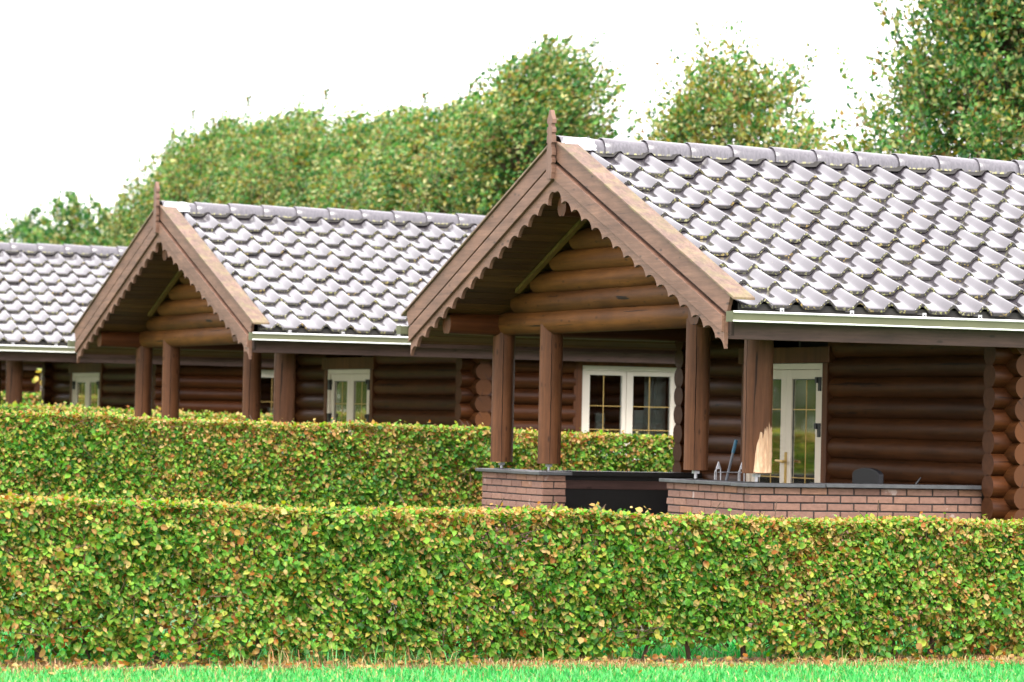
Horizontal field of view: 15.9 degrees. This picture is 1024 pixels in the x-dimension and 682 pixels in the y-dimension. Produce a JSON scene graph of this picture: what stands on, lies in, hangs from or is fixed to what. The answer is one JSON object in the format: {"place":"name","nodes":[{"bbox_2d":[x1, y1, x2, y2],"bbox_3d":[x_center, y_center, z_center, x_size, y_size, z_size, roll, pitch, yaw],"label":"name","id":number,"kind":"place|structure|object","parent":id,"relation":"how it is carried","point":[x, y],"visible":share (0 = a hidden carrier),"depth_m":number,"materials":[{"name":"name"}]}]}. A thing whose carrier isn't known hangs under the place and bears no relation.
{"place":"outdoors","nodes":[
{"label":"outdoors","id":0,"kind":"place"},
{"bbox_2d":[8,540,699,645],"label":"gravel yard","id":1,"kind":"structure","parent":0,"point":[513,612],"depth_m":29.16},
{"bbox_2d":[1,366,41,403],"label":"log cabin","id":2,"kind":"object","parent":1,"relation":"on","point":[29,374],"depth_m":58.16,"materials":[{"name":"brown wood"}]},
{"bbox_2d":[34,370,41,402],"bbox_3d":[-7.019,0.999,58.478,1.297,1.130,0.150,2,-1,-22],"label":"window","id":3,"kind":"structure","parent":2,"relation":"in","point":[38,387],"depth_m":58.22,"materials":[{"name":"wood"}]},
{"bbox_2d":[32,368,41,397],"bbox_3d":[-6.726,1.358,54.656,0.914,2.405,0.343,2,-1,-22],"label":"sapling","id":4,"kind":"object","parent":1,"relation":"on","point":[36,378],"visible":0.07,"depth_m":54.50,"materials":[{"name":"yellow plant"}]},
{"bbox_2d":[0,242,273,527],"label":"log cabin","id":5,"kind":"object","parent":1,"relation":"on","point":[48,292],"visible":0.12,"depth_m":48.23,"materials":[{"name":"brown wood"}]},
{"bbox_2d":[68,363,106,474],"bbox_3d":[-5.932,1.355,51.045,0.172,2.090,1.700,2,-1,-22],"label":"double door","id":6,"kind":"structure","parent":5,"relation":"in","point":[86,380],"depth_m":51.05,"materials":[{"name":"white wood"}]},
{"bbox_2d":[261,367,273,413],"bbox_3d":[-2.969,0.908,48.502,1.297,1.200,0.510,2,-1,-22],"label":"window","id":7,"kind":"structure","parent":5,"relation":"in","point":[268,372],"depth_m":48.19,"materials":[{"name":"wood"}]},
{"bbox_2d":[67,182,676,549],"bbox_3d":[0.374,0.443,40.862,9.161,4.052,6.777,2,-1,-22],"label":"log cabin","id":8,"kind":"object","parent":1,"relation":"on","point":[312,304],"visible":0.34,"depth_m":38.69,"materials":[{"name":"brown wood"}]},
{"bbox_2d":[322,357,378,505],"bbox_3d":[-1.813,1.228,40.904,0.172,2.090,1.700,2,-1,-22],"label":"double door","id":9,"kind":"structure","parent":8,"relation":"in","point":[349,393],"depth_m":40.91,"materials":[{"name":"white wood"}]},
{"bbox_2d":[572,361,676,468],"bbox_3d":[1.150,0.781,38.360,1.297,1.200,0.510,2,-1,-22],"label":"window","id":10,"kind":"structure","parent":8,"relation":"in","point":[650,420],"depth_m":38.21,"materials":[{"name":"wood"}]},
{"bbox_2d":[475,468,571,597],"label":"brick wall","id":11,"kind":"structure","parent":1,"relation":"on","point":[517,487],"depth_m":30.80,"materials":[{"name":"brick"}]},
{"bbox_2d":[553,470,701,581],"bbox_3d":[0.788,1.689,31.968,1.770,1.100,0.280,2,-1,-22],"label":"terrace screen","id":12,"kind":"object","parent":1,"relation":"on","point":[615,491],"visible":0.14,"depth_m":32.00,"materials":[{"name":"black"}]},
{"bbox_2d":[396,110,1023,609],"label":"log cabin","id":13,"kind":"object","parent":1,"relation":"on","point":[814,316],"visible":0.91,"depth_m":28.77,"materials":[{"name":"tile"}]},
{"bbox_2d":[738,346,836,487],"bbox_3d":[2.307,1.101,30.762,0.172,2.090,1.700,2,-1,-22],"label":"double door","id":14,"kind":"structure","parent":13,"relation":"in","point":[802,377],"depth_m":30.56,"materials":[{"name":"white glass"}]},
{"bbox_2d":[659,478,981,631],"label":"brick wall","id":15,"kind":"structure","parent":1,"relation":"on","point":[797,500],"depth_m":27.18,"materials":[{"name":"brick"}]},
{"bbox_2d":[0,0,1016,241],"label":"sky","id":16,"kind":"structure","parent":0,"point":[87,87],"materials":[{"name":"white"}]},
{"bbox_2d":[0,638,1019,668],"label":"long grass","id":17,"kind":"structure","parent":0,"point":[317,660],"depth_m":22.49,"materials":[{"name":"green plant"}]},
{"bbox_2d":[0,656,1023,681],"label":"grass","id":18,"kind":"structure","parent":0,"point":[698,674],"depth_m":21.91,"materials":[{"name":"green plant"}]},
{"bbox_2d":[0,650,1023,675],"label":"dead grass","id":19,"kind":"structure","parent":0,"point":[596,660],"depth_m":22.88,"materials":[{"name":"plant"}]},
{"bbox_2d":[0,536,1023,681],"bbox_3d":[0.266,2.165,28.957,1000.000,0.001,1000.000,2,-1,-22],"label":"lawn","id":20,"kind":"structure","parent":0,"point":[187,611],"depth_m":22.72,"materials":[{"name":"green plant"}]},
{"bbox_2d":[1,390,41,492],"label":"hedge","id":21,"kind":"object","parent":20,"relation":"on","point":[35,397],"visible":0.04,"depth_m":55.31,"materials":[{"name":"green plant"}]},
{"bbox_2d":[0,198,47,242],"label":"tree","id":22,"kind":"object","parent":20,"relation":"on","point":[16,230],"visible":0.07,"depth_m":116.65,"materials":[{"name":"green plant"}]},
{"bbox_2d":[23,214,72,243],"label":"tree","id":23,"kind":"object","parent":20,"relation":"on","point":[48,233],"visible":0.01,"depth_m":115.46,"materials":[{"name":"green plant"}]},
{"bbox_2d":[14,178,111,245],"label":"tree","id":24,"kind":"object","parent":20,"relation":"on","point":[71,213],"visible":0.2,"depth_m":108.01,"materials":[{"name":"green plant"}]},
{"bbox_2d":[72,217,126,246],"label":"tree","id":25,"kind":"object","parent":20,"relation":"on","point":[102,237],"visible":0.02,"depth_m":106.40,"materials":[{"name":"green plant"}]},
{"bbox_2d":[65,191,137,246],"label":"tree","id":26,"kind":"object","parent":20,"relation":"on","point":[103,212],"visible":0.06,"depth_m":107.05,"materials":[{"name":"green plant"}]},
{"bbox_2d":[0,400,280,530],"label":"hedge","id":27,"kind":"object","parent":20,"relation":"on","point":[77,407],"visible":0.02,"depth_m":44.62,"materials":[{"name":"green plant"}]},
{"bbox_2d":[104,102,236,246],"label":"tree","id":28,"kind":"object","parent":20,"relation":"on","point":[123,210],"visible":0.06,"depth_m":80.60,"materials":[{"name":"green plant"}]},
{"bbox_2d":[116,113,270,245],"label":"tree","id":29,"kind":"object","parent":20,"relation":"on","point":[163,176],"visible":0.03,"depth_m":77.95,"materials":[{"name":"green plant"}]},
{"bbox_2d":[152,87,286,208],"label":"tree","id":30,"kind":"object","parent":20,"relation":"on","point":[167,195],"visible":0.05,"depth_m":76.79,"materials":[{"name":"green plant"}]},
{"bbox_2d":[186,105,343,203],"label":"tree","id":31,"kind":"object","parent":20,"relation":"on","point":[231,166],"visible":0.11,"depth_m":74.69,"materials":[{"name":"green plant"}]},
{"bbox_2d":[218,80,386,207],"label":"tree","id":32,"kind":"object","parent":20,"relation":"on","point":[299,152],"visible":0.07,"depth_m":72.40,"materials":[{"name":"green plant"}]},
{"bbox_2d":[0,406,674,580],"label":"hedge","id":33,"kind":"object","parent":20,"relation":"on","point":[405,460],"visible":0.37,"depth_m":33.65,"materials":[{"name":"green plant"}]},
{"bbox_2d":[275,104,434,208],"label":"tree","id":34,"kind":"object","parent":20,"relation":"on","point":[366,128],"visible":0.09,"depth_m":70.45,"materials":[{"name":"green plant"}]},
{"bbox_2d":[311,83,438,209],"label":"tree","id":35,"kind":"object","parent":20,"relation":"on","point":[322,201],"visible":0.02,"depth_m":67.90,"materials":[{"name":"green plant"}]},
{"bbox_2d":[329,91,490,213],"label":"tree","id":36,"kind":"object","parent":20,"relation":"on","point":[396,161],"visible":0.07,"depth_m":65.33,"materials":[{"name":"green plant"}]},
{"bbox_2d":[0,627,1014,662],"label":"grass","id":37,"kind":"structure","parent":20,"relation":"on","point":[707,653],"depth_m":24.07,"materials":[{"name":"green plant"}]},
{"bbox_2d":[0,652,1023,674],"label":"fallen leaves","id":38,"kind":"object","parent":20,"relation":"on","point":[661,656],"visible":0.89,"depth_m":22.64,"materials":[{"name":"brown plant"}]},
{"bbox_2d":[0,490,1023,666],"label":"hedge","id":39,"kind":"object","parent":20,"relation":"on","point":[764,596],"visible":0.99,"depth_m":22.96,"materials":[{"name":"green plant"}]},
{"bbox_2d":[389,64,640,215],"bbox_3d":[-0.035,-1.034,63.835,5.080,7.968,5.838,2,-1,-23],"label":"tree","id":40,"kind":"object","parent":20,"relation":"on","point":[414,204],"visible":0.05,"depth_m":63.53,"materials":[{"name":"green plant"}]},
{"bbox_2d":[415,31,633,214],"bbox_3d":[0.216,-1.187,61.467,4.659,8.178,4.909,1,-1,9],"label":"tree","id":41,"kind":"object","parent":20,"relation":"on","point":[529,97],"visible":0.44,"depth_m":60.84,"materials":[{"name":"green plant"}]},
{"bbox_2d":[623,15,832,150],"bbox_3d":[3.292,-1.027,54.361,4.315,7.721,4.010,2,-1,-22],"label":"lone tree","id":42,"kind":"object","parent":20,"relation":"on","point":[689,119],"visible":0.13,"depth_m":53.90,"materials":[{"name":"green plant"}]},
{"bbox_2d":[747,107,828,149],"bbox_3d":[3.928,-0.271,52.254,2.522,6.159,2.230,2,-1,-22],"label":"tree","id":43,"kind":"object","parent":20,"relation":"on","point":[803,138],"visible":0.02,"depth_m":52.22,"materials":[{"name":"green plant"}]},
{"bbox_2d":[807,46,919,153],"bbox_3d":[4.877,-0.639,49.277,2.018,6.771,2.315,1,-1,0],"label":"branching tree","id":44,"kind":"object","parent":20,"relation":"on","point":[843,147],"visible":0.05,"depth_m":49.20,"materials":[{"name":"green plant"}]},
{"bbox_2d":[845,0,1023,160],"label":"broad tree","id":45,"kind":"object","parent":20,"relation":"on","point":[982,92],"visible":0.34,"depth_m":46.42,"materials":[{"name":"green plant"}]},
{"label":"terrace paving","id":46,"kind":"structure","parent":0,"visible":0},
{"bbox_2d":[714,462,744,480],"bbox_3d":[1.675,1.541,28.239,0.275,1.217,0.036,2,-1,-22],"label":"drying rack","id":47,"kind":"object","parent":46,"relation":"on","point":[718,466],"visible":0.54,"depth_m":28.24,"materials":[{"name":"metal"}]},
{"bbox_2d":[725,440,737,479],"bbox_3d":[1.509,1.453,28.326,0.435,1.389,0.183,0,-2,37],"label":"broom","id":48,"kind":"object","parent":46,"relation":"on","point":[732,456],"visible":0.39,"depth_m":28.28,"materials":[{"name":"grey plastic"}]},
{"bbox_2d":[852,468,883,488],"bbox_3d":[2.469,1.551,27.492,0.486,1.201,0.432,2,-1,-22],"label":"garden chair","id":49,"kind":"object","parent":46,"relation":"on","point":[868,475],"visible":0.25,"depth_m":27.53,"materials":[{"name":"grey plastic"}]}
]}

